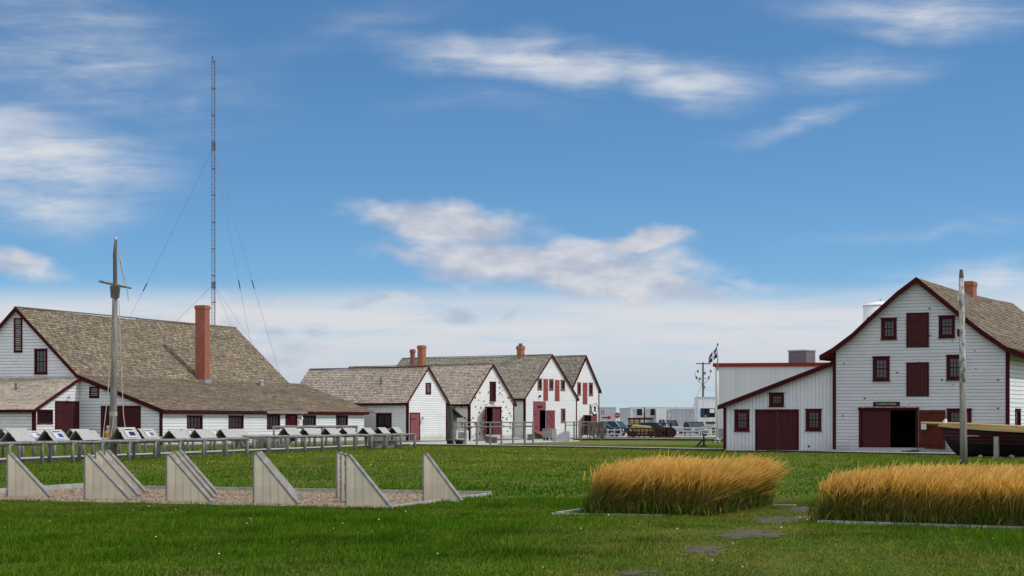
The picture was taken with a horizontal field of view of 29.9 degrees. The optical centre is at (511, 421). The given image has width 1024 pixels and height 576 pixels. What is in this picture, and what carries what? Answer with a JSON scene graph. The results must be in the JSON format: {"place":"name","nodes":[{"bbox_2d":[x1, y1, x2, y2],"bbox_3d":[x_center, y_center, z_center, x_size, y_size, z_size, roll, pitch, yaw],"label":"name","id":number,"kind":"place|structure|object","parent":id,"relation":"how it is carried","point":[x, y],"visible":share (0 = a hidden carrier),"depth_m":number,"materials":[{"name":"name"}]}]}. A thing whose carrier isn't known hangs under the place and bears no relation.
{"place":"outdoors","nodes":[
{"label":"outdoors","id":0,"kind":"place"},
{"bbox_2d":[0,305,374,445],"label":"saltbox house","id":1,"kind":"structure","parent":0,"point":[201,372],"depth_m":141.40,"materials":[{"name":"paint"}]},
{"bbox_2d":[34,349,46,374],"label":"window","id":2,"kind":"structure","parent":1,"relation":"in","point":[40,355],"depth_m":136.02,"materials":[{"name":"paint"}]},
{"bbox_2d":[37,409,53,423],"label":"window","id":3,"kind":"structure","parent":1,"relation":"in","point":[44,416],"depth_m":130.94,"materials":[{"name":"paint"}]},
{"bbox_2d":[55,401,78,433],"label":"door","id":4,"kind":"structure","parent":1,"relation":"in","point":[66,414],"depth_m":133.29,"materials":[{"name":"red wood"}]},
{"bbox_2d":[102,408,120,437],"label":"door","id":5,"kind":"structure","parent":1,"relation":"in","point":[107,410],"depth_m":133.98,"materials":[{"name":"red wood"}]},
{"bbox_2d":[121,408,138,443],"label":"door","id":6,"kind":"structure","parent":1,"relation":"in","point":[131,415],"depth_m":133.32,"materials":[{"name":"red wood"}]},
{"bbox_2d":[187,415,202,428],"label":"window","id":7,"kind":"structure","parent":1,"relation":"in","point":[193,421],"depth_m":136.69,"materials":[{"name":"paint"}]},
{"bbox_2d":[228,415,243,428],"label":"window","id":8,"kind":"structure","parent":1,"relation":"in","point":[234,421],"depth_m":142.27,"materials":[{"name":"paint"}]},
{"bbox_2d":[267,415,279,428],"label":"window","id":9,"kind":"structure","parent":1,"relation":"in","point":[272,420],"depth_m":147.72,"materials":[{"name":"paint"}]},
{"bbox_2d":[303,415,315,425],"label":"window","id":10,"kind":"structure","parent":1,"relation":"in","point":[308,419],"depth_m":153.55,"materials":[{"name":"glass"}]},
{"bbox_2d":[336,415,347,425],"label":"window","id":11,"kind":"structure","parent":1,"relation":"in","point":[341,420],"depth_m":158.95,"materials":[{"name":"glass"}]},
{"bbox_2d":[348,345,521,439],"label":"gable house","id":12,"kind":"structure","parent":0,"point":[480,392],"depth_m":177.03,"materials":[{"name":"paint"}]},
{"bbox_2d":[489,381,495,400],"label":"window","id":13,"kind":"structure","parent":12,"relation":"in","point":[492,384],"depth_m":176.88,"materials":[{"name":"paint"}]},
{"bbox_2d":[493,408,499,433],"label":"door","id":14,"kind":"structure","parent":12,"relation":"in","point":[496,411],"depth_m":177.40,"materials":[{"name":"wood"}]},
{"bbox_2d":[398,441,492,444],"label":"concrete path","id":15,"kind":"structure","parent":0,"point":[468,442],"depth_m":151.95,"materials":[{"name":"concrete"}]},
{"bbox_2d":[397,343,578,438],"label":"gable house","id":16,"kind":"structure","parent":0,"point":[542,391],"depth_m":191.43,"materials":[{"name":"paint"}]},
{"bbox_2d":[533,410,539,430],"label":"door","id":17,"kind":"structure","parent":16,"relation":"in","point":[536,413],"depth_m":189.03,"materials":[{"name":"red wood"}]},
{"bbox_2d":[546,410,554,428],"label":"door","id":18,"kind":"structure","parent":16,"relation":"in","point":[550,414],"depth_m":190.61,"materials":[{"name":"wood"}]},
{"bbox_2d":[0,426,1023,575],"bbox_3d":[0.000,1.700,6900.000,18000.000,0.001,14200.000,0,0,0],"label":"ground","id":19,"kind":"structure","parent":0,"point":[618,442],"depth_m":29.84,"materials":[{"name":"plant"}]},
{"bbox_2d":[6,453,52,497],"bbox_3d":[-10.709,1.227,42.593,1.298,1.046,0.100,0,0,29],"label":"triangular fin","id":20,"kind":"object","parent":19,"relation":"on","point":[22,480],"visible":0.91,"depth_m":42.67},
{"bbox_2d":[0,483,83,493],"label":"edging timber","id":21,"kind":"object","parent":19,"relation":"on","point":[57,487],"visible":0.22,"depth_m":47.39,"materials":[{"name":"wood"}]},
{"bbox_2d":[83,453,132,500],"bbox_3d":[-8.635,1.224,41.033,1.296,1.052,0.100,0,0,29],"label":"triangular fin","id":22,"kind":"object","parent":19,"relation":"on","point":[101,482],"visible":0.93,"depth_m":41.11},
{"bbox_2d":[99,237,131,456],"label":"flag mast","id":23,"kind":"object","parent":19,"relation":"on","point":[115,291],"visible":0.93,"depth_m":83.48,"materials":[{"name":"grey wood"}]},
{"bbox_2d":[95,450,140,496],"bbox_3d":[-8.903,1.208,43.330,1.286,1.085,0.100,0,0,29],"label":"triangular fin","id":24,"kind":"object","parent":19,"relation":"on","point":[112,470],"visible":0.4,"depth_m":43.31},
{"bbox_2d":[0,438,249,464],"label":"drying rack","id":25,"kind":"object","parent":19,"relation":"on","point":[156,446],"visible":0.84,"depth_m":81.73,"materials":[{"name":"wood"}]},
{"bbox_2d":[0,431,35,441],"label":"rack cover","id":26,"kind":"object","parent":25,"relation":"on","point":[14,436],"visible":0.97,"depth_m":74.57,"materials":[{"name":"white wood"}]},
{"bbox_2d":[36,430,69,440],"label":"rack cover","id":27,"kind":"object","parent":25,"relation":"on","point":[52,435],"visible":0.94,"depth_m":77.10,"materials":[{"name":"white wood"}]},
{"bbox_2d":[69,430,101,440],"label":"rack cover","id":28,"kind":"object","parent":25,"relation":"on","point":[85,435],"visible":0.96,"depth_m":79.31,"materials":[{"name":"white wood"}]},
{"bbox_2d":[162,430,190,438],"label":"rack cover","id":29,"kind":"object","parent":25,"relation":"on","point":[172,434],"visible":0.96,"depth_m":87.05,"materials":[{"name":"white wood"}]},
{"bbox_2d":[189,429,217,437],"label":"rack cover","id":30,"kind":"object","parent":25,"relation":"on","point":[202,433],"visible":0.89,"depth_m":89.41,"materials":[{"name":"white wood"}]},
{"bbox_2d":[216,429,241,437],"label":"rack cover","id":31,"kind":"object","parent":25,"relation":"on","point":[227,433],"visible":0.91,"depth_m":91.92,"materials":[{"name":"white wood"}]},
{"bbox_2d":[104,450,146,491],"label":"triangular fin","id":32,"kind":"object","parent":19,"relation":"on","point":[124,471],"visible":0.34,"depth_m":45.66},
{"bbox_2d":[0,435,254,457],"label":"drying rack","id":33,"kind":"object","parent":19,"relation":"on","point":[212,446],"visible":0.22,"depth_m":94.87,"materials":[{"name":"wood"}]},
{"bbox_2d":[0,428,29,438],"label":"rack cover","id":34,"kind":"object","parent":33,"relation":"on","point":[3,431],"visible":0.34,"depth_m":84.91,"materials":[{"name":"white wood"}]},
{"bbox_2d":[110,427,141,439],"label":"rack cover","id":35,"kind":"object","parent":33,"relation":"on","point":[125,433],"visible":1,"depth_m":82.53,"materials":[{"name":"white wood"}]},
{"bbox_2d":[136,428,159,438],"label":"rack cover","id":36,"kind":"object","parent":33,"relation":"on","point":[151,433],"visible":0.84,"depth_m":84.36,"materials":[{"name":"white wood"}]},
{"bbox_2d":[14,500,375,507],"bbox_3d":[-7.570,1.690,39.529,11.328,0.020,0.080,0,0,24],"label":"edging timber","id":37,"kind":"object","parent":19,"relation":"on","point":[180,503],"visible":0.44,"depth_m":39.17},
{"bbox_2d":[0,444,408,462],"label":"boardwalk by house","id":38,"kind":"object","parent":19,"relation":"on","point":[35,459],"visible":0.59,"depth_m":96.45,"materials":[{"name":"grey wood"}]},
{"bbox_2d":[140,56,279,372],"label":"lattice mast","id":39,"kind":"object","parent":19,"relation":"on","point":[213,283],"visible":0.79,"depth_m":214.91,"materials":[{"name":"metal"}]},
{"bbox_2d":[0,487,475,507],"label":"gravel bed","id":40,"kind":"object","parent":19,"relation":"on","point":[230,498],"visible":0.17,"depth_m":41.98,"materials":[{"name":"gravel"}]},
{"bbox_2d":[165,454,213,502],"bbox_3d":[-6.737,1.222,40.075,1.203,1.056,0.100,0,0,29],"label":"triangular fin","id":41,"kind":"object","parent":40,"relation":"on","point":[181,482],"visible":0.93,"depth_m":40.14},
{"bbox_2d":[171,451,216,497],"bbox_3d":[-7.008,1.210,42.263,1.193,1.081,0.100,0,0,29],"label":"triangular fin","id":42,"kind":"object","parent":40,"relation":"on","point":[191,471],"visible":0.27,"depth_m":42.23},
{"bbox_2d":[177,450,218,494],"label":"triangular fin","id":43,"kind":"object","parent":40,"relation":"on","point":[199,472],"visible":0.19,"depth_m":44.45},
{"bbox_2d":[252,453,300,504],"bbox_3d":[-4.790,1.199,39.004,1.145,1.102,0.100,0,0,29],"label":"triangular fin","id":44,"kind":"object","parent":40,"relation":"on","point":[269,486],"visible":0.92,"depth_m":39.07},
{"bbox_2d":[144,486,490,494],"bbox_3d":[-5.673,1.655,46.269,11.328,0.090,0.110,0,0,24],"label":"edging timber","id":45,"kind":"object","parent":40,"relation":"on","point":[330,490],"visible":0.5,"depth_m":45.70,"materials":[{"name":"wood"}]},
{"bbox_2d":[335,452,342,497],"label":"triangular fin","id":46,"kind":"object","parent":40,"relation":"on","point":[337,474],"visible":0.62,"depth_m":42.13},
{"bbox_2d":[344,454,391,506],"bbox_3d":[-2.822,1.204,37.708,1.083,1.092,0.100,0,0,29],"label":"triangular fin","id":47,"kind":"object","parent":40,"relation":"on","point":[361,487],"visible":0.91,"depth_m":37.77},
{"bbox_2d":[235,439,290,447],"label":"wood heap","id":48,"kind":"object","parent":19,"relation":"on","point":[259,443],"visible":0.48,"depth_m":118.81,"materials":[{"name":"grey wood"}]},
{"bbox_2d":[255,452,299,498],"bbox_3d":[-5.059,1.205,41.239,1.140,1.091,0.100,0,0,29],"label":"triangular fin","id":49,"kind":"object","parent":19,"relation":"on","point":[282,479],"visible":0.15,"depth_m":41.21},
{"bbox_2d":[272,425,357,447],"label":"drying rack","id":50,"kind":"object","parent":19,"relation":"on","point":[316,426],"visible":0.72,"depth_m":122.98,"materials":[{"name":"wood"}]},
{"bbox_2d":[244,433,416,452],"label":"drying rack","id":51,"kind":"object","parent":19,"relation":"on","point":[337,436],"visible":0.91,"depth_m":108.20,"materials":[{"name":"wood"}]},
{"bbox_2d":[278,428,300,434],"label":"rack cover","id":52,"kind":"object","parent":51,"relation":"on","point":[289,431],"visible":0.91,"depth_m":103.53,"materials":[{"name":"white wood"}]},
{"bbox_2d":[300,428,321,434],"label":"rack cover","id":53,"kind":"object","parent":51,"relation":"on","point":[309,431],"visible":0.89,"depth_m":105.82,"materials":[{"name":"white wood"}]},
{"bbox_2d":[340,453,346,501],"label":"triangular fin","id":54,"kind":"object","parent":19,"relation":"on","point":[342,477],"visible":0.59,"depth_m":39.99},
{"bbox_2d":[300,366,449,440],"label":"gable house","id":55,"kind":"structure","parent":19,"relation":"on","point":[411,399],"depth_m":166.18,"materials":[{"name":"paint"}]},
{"bbox_2d":[376,413,391,427],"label":"window","id":56,"kind":"structure","parent":55,"relation":"in","point":[382,419],"depth_m":165.04,"materials":[{"name":"glass"}]},
{"bbox_2d":[410,413,419,439],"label":"door","id":57,"kind":"structure","parent":55,"relation":"in","point":[414,417],"depth_m":164.27,"materials":[{"name":"red wood"}]},
{"bbox_2d":[386,493,491,507],"bbox_3d":[-1.447,1.673,40.596,0.100,0.055,7.001,0,0,16],"label":"edging timber","id":58,"kind":"object","parent":19,"relation":"on","point":[430,501],"visible":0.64,"depth_m":39.58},
{"bbox_2d":[422,453,462,501],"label":"triangular fin","id":59,"kind":"object","parent":19,"relation":"on","point":[436,484],"visible":0.85,"depth_m":40.51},
{"bbox_2d":[447,406,463,438],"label":"plank shelter","id":60,"kind":"object","parent":19,"relation":"on","point":[453,414],"visible":0.59,"depth_m":170.79,"materials":[{"name":"grey wood"}]},
{"bbox_2d":[453,422,533,444],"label":"rail fence","id":61,"kind":"object","parent":19,"relation":"on","point":[490,426],"visible":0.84,"depth_m":129.89,"materials":[{"name":"wood"}]},
{"bbox_2d":[0,443,1023,498],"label":"lawn grass","id":62,"kind":"structure","parent":19,"relation":"on","point":[417,452],"depth_m":75.90,"materials":[{"name":"plant"}]},
{"bbox_2d":[493,439,578,443],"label":"concrete path row","id":63,"kind":"object","parent":19,"relation":"on","point":[527,441],"visible":0.67,"depth_m":159.03,"materials":[{"name":"concrete"}]},
{"bbox_2d":[542,429,555,440],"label":"wooden crate","id":64,"kind":"object","parent":63,"relation":"on","point":[548,433],"visible":0.83,"depth_m":166.70,"materials":[{"name":"grey wood"}]},
{"bbox_2d":[553,431,569,441],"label":"sloped hatch","id":65,"kind":"object","parent":63,"relation":"on","point":[563,436],"visible":1,"depth_m":158.57,"materials":[{"name":"metal"}]},
{"bbox_2d":[555,355,601,436],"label":"gable house","id":66,"kind":"structure","parent":19,"relation":"on","point":[577,370],"depth_m":200.76,"materials":[{"name":"paint"}]},
{"bbox_2d":[565,422,601,440],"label":"rail fence","id":67,"kind":"object","parent":19,"relation":"on","point":[574,425],"visible":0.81,"depth_m":167.19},
{"bbox_2d":[587,422,606,438],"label":"fishing net","id":68,"kind":"object","parent":67,"relation":"hanging from","point":[601,427],"visible":1,"depth_m":166.98,"materials":[{"name":"grey fabric"}]},
{"bbox_2d":[627,418,656,436],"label":"hay wagon","id":69,"kind":"object","parent":19,"relation":"on","point":[637,429],"visible":0.98,"depth_m":201.03,"materials":[{"name":"yellow wood"}]},
{"bbox_2d":[575,438,722,440],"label":"boardwalk","id":70,"kind":"structure","parent":19,"relation":"on","point":[659,439],"depth_m":168.97,"materials":[{"name":"grey wood"}]},
{"bbox_2d":[599,429,715,436],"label":"parking lot","id":71,"kind":"structure","parent":19,"relation":"on","point":[625,435],"depth_m":211.73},
{"bbox_2d":[599,407,615,420],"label":"container","id":72,"kind":"object","parent":71,"relation":"on","point":[606,413],"visible":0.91,"depth_m":270.16,"materials":[{"name":"metal"}]},
{"bbox_2d":[599,421,630,435],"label":"parked suv","id":73,"kind":"object","parent":71,"relation":"on","point":[619,424],"visible":0.27,"depth_m":220.92,"materials":[{"name":"blue paint"}]},
{"bbox_2d":[620,408,632,426],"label":"box trailer","id":74,"kind":"object","parent":71,"relation":"on","point":[626,414],"visible":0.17,"depth_m":299.94,"materials":[{"name":"metal"}]},
{"bbox_2d":[629,407,643,425],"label":"box trailer","id":75,"kind":"object","parent":71,"relation":"on","point":[638,412],"visible":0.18,"depth_m":329.47,"materials":[{"name":"metal"}]},
{"bbox_2d":[644,407,655,422],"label":"box trailer","id":76,"kind":"object","parent":71,"relation":"on","point":[649,412],"visible":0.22,"depth_m":329.55,"materials":[{"name":"metal"}]},
{"bbox_2d":[656,407,665,422],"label":"box trailer","id":77,"kind":"object","parent":71,"relation":"on","point":[660,412],"visible":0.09,"depth_m":321.95,"materials":[{"name":"metal"}]},
{"bbox_2d":[658,419,682,433],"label":"parked pickup","id":78,"kind":"object","parent":71,"relation":"on","point":[674,422],"visible":0.29,"depth_m":236.25,"materials":[{"name":"white paint"}]},
{"bbox_2d":[671,409,693,425],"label":"box trailer","id":79,"kind":"object","parent":71,"relation":"on","point":[681,416],"visible":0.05,"depth_m":261.89,"materials":[{"name":"metal"}]},
{"bbox_2d":[682,422,707,435],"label":"parked pickup","id":80,"kind":"object","parent":71,"relation":"on","point":[694,424],"visible":0.66,"depth_m":220.86,"materials":[{"name":"silver metal"}]},
{"bbox_2d":[689,362,711,415],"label":"utility pole","id":81,"kind":"object","parent":71,"relation":"on","point":[703,378],"visible":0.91,"depth_m":244.91,"materials":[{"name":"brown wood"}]},
{"bbox_2d":[694,397,714,434],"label":"container","id":82,"kind":"object","parent":71,"relation":"on","point":[704,409],"visible":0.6,"depth_m":231.95,"materials":[{"name":"metal"}]},
{"bbox_2d":[863,299,884,321],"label":"storage tank","id":83,"kind":"object","parent":71,"relation":"on","point":[869,309],"visible":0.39,"depth_m":258.63,"materials":[{"name":"metal"}]},
{"bbox_2d":[653,423,676,436],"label":"farm implement","id":84,"kind":"object","parent":19,"relation":"on","point":[669,432],"visible":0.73,"depth_m":202.38,"materials":[{"name":"red metal"}]},
{"bbox_2d":[578,490,774,516],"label":"weeds","id":85,"kind":"object","parent":19,"relation":"on","point":[737,504],"visible":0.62,"depth_m":34.55,"materials":[{"name":"plant"}]},
{"bbox_2d":[416,444,958,455],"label":"boardwalk to barn","id":86,"kind":"object","parent":19,"relation":"on","point":[807,451],"visible":0.63,"depth_m":110.80,"materials":[{"name":"grey wood"}]},
{"bbox_2d":[582,448,793,516],"bbox_3d":[3.412,1.100,36.727,3.608,1.200,5.910,0,0,20],"label":"wheat patch","id":87,"kind":"object","parent":19,"relation":"on","point":[703,480],"visible":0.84,"depth_m":34.66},
{"bbox_2d":[673,546,725,555],"bbox_3d":[2.492,1.693,25.096,0.667,0.006,2.041,0,0,13],"label":"soil patch","id":88,"kind":"object","parent":19,"relation":"on","point":[707,549],"visible":0.88,"depth_m":25.11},
{"bbox_2d":[714,343,720,441],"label":"flagpole","id":89,"kind":"object","parent":19,"relation":"on","point":[717,401],"visible":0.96,"depth_m":157.84,"materials":[{"name":"metal"}]},
{"bbox_2d":[713,529,786,538],"bbox_3d":[3.581,1.693,28.738,1.061,0.006,2.716,0,0,14],"label":"soil patch","id":90,"kind":"object","parent":19,"relation":"on","point":[747,533],"visible":0.91,"depth_m":28.63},
{"bbox_2d":[751,515,810,523],"bbox_3d":[4.702,1.693,33.145,1.152,0.006,2.953,0,0,13],"label":"soil patch","id":91,"kind":"object","parent":19,"relation":"on","point":[786,520],"visible":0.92,"depth_m":33.06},
{"bbox_2d":[717,277,1023,452],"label":"shingled barn","id":92,"kind":"structure","parent":19,"relation":"on","point":[886,379],"depth_m":101.92,"materials":[{"name":"paint"}]},
{"bbox_2d":[734,409,749,431],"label":"window","id":93,"kind":"structure","parent":92,"relation":"in","point":[741,416],"depth_m":105.60,"materials":[{"name":"paint"}]},
{"bbox_2d":[757,412,777,449],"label":"door","id":94,"kind":"structure","parent":92,"relation":"in","point":[767,422],"depth_m":104.90,"materials":[{"name":"wood"}]},
{"bbox_2d":[768,392,784,406],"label":"window","id":95,"kind":"structure","parent":92,"relation":"in","point":[776,399],"depth_m":104.70,"materials":[{"name":"paint"}]},
{"bbox_2d":[778,412,796,449],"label":"door","id":96,"kind":"structure","parent":92,"relation":"in","point":[787,421],"depth_m":104.39,"materials":[{"name":"wood"}]},
{"bbox_2d":[805,409,821,430],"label":"window","id":97,"kind":"structure","parent":92,"relation":"in","point":[813,416],"depth_m":103.78,"materials":[{"name":"paint"}]},
{"bbox_2d":[862,410,889,446],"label":"door","id":98,"kind":"structure","parent":92,"relation":"in","point":[875,423],"depth_m":102.01,"materials":[{"name":"wood"}]},
{"bbox_2d":[872,356,889,381],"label":"window","id":99,"kind":"structure","parent":92,"relation":"in","point":[881,364],"depth_m":101.87,"materials":[{"name":"paint"}]},
{"bbox_2d":[880,318,896,339],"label":"window","id":100,"kind":"structure","parent":92,"relation":"in","point":[888,325],"depth_m":101.68,"materials":[{"name":"paint"}]},
{"bbox_2d":[906,312,928,347],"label":"loft door","id":101,"kind":"structure","parent":92,"relation":"in","point":[917,325],"depth_m":100.98,"materials":[{"name":"red wood"}]},
{"bbox_2d":[906,362,928,396],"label":"loft door","id":102,"kind":"structure","parent":92,"relation":"in","point":[917,373],"depth_m":100.98,"materials":[{"name":"red wood"}]},
{"bbox_2d":[919,410,944,448],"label":"door","id":103,"kind":"structure","parent":92,"relation":"in","point":[932,437],"depth_m":100.56,"materials":[{"name":"red wood"}]},
{"bbox_2d":[938,315,954,337],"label":"window","id":104,"kind":"structure","parent":92,"relation":"in","point":[946,322],"depth_m":100.32,"materials":[{"name":"paint"}]},
{"bbox_2d":[946,354,958,380],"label":"window","id":105,"kind":"structure","parent":92,"relation":"in","point":[952,361],"depth_m":100.20,"materials":[{"name":"paint"}]},
{"bbox_2d":[946,408,971,422],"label":"window","id":106,"kind":"structure","parent":92,"relation":"in","point":[953,414],"depth_m":100.12,"materials":[{"name":"paint"}]},
{"bbox_2d":[806,499,1022,526],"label":"weeds","id":107,"kind":"object","parent":19,"relation":"on","point":[828,515],"visible":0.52,"depth_m":31.04,"materials":[{"name":"plant"}]},
{"bbox_2d":[807,457,1023,527],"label":"wheat patch","id":108,"kind":"object","parent":19,"relation":"on","point":[947,488],"visible":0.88,"depth_m":31.24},
{"bbox_2d":[817,520,1023,529],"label":"edging timber","id":109,"kind":"object","parent":19,"relation":"on","point":[889,523],"visible":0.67,"depth_m":30.95,"materials":[{"name":"wood"}]},
{"bbox_2d":[956,269,967,463],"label":"old ship mast","id":110,"kind":"object","parent":19,"relation":"on","point":[961,297],"visible":0.94,"depth_m":74.90,"materials":[{"name":"grey wood"}]},
{"bbox_2d":[921,419,1023,458],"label":"fishing boat","id":111,"kind":"object","parent":19,"relation":"on","point":[996,441],"visible":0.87,"depth_m":88.17,"materials":[{"name":"brown wood"}]},
{"bbox_2d":[0,0,1023,420],"label":"sky","id":112,"kind":"structure","parent":0,"point":[637,188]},
{"bbox_2d":[713,362,827,438],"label":"metal building","id":113,"kind":"structure","parent":0,"point":[736,380],"depth_m":174.39,"materials":[{"name":"metal"}]},
{"bbox_2d":[788,350,815,362],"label":"roof unit","id":114,"kind":"structure","parent":113,"relation":"on","point":[801,356],"depth_m":176.97,"materials":[{"name":"metal"}]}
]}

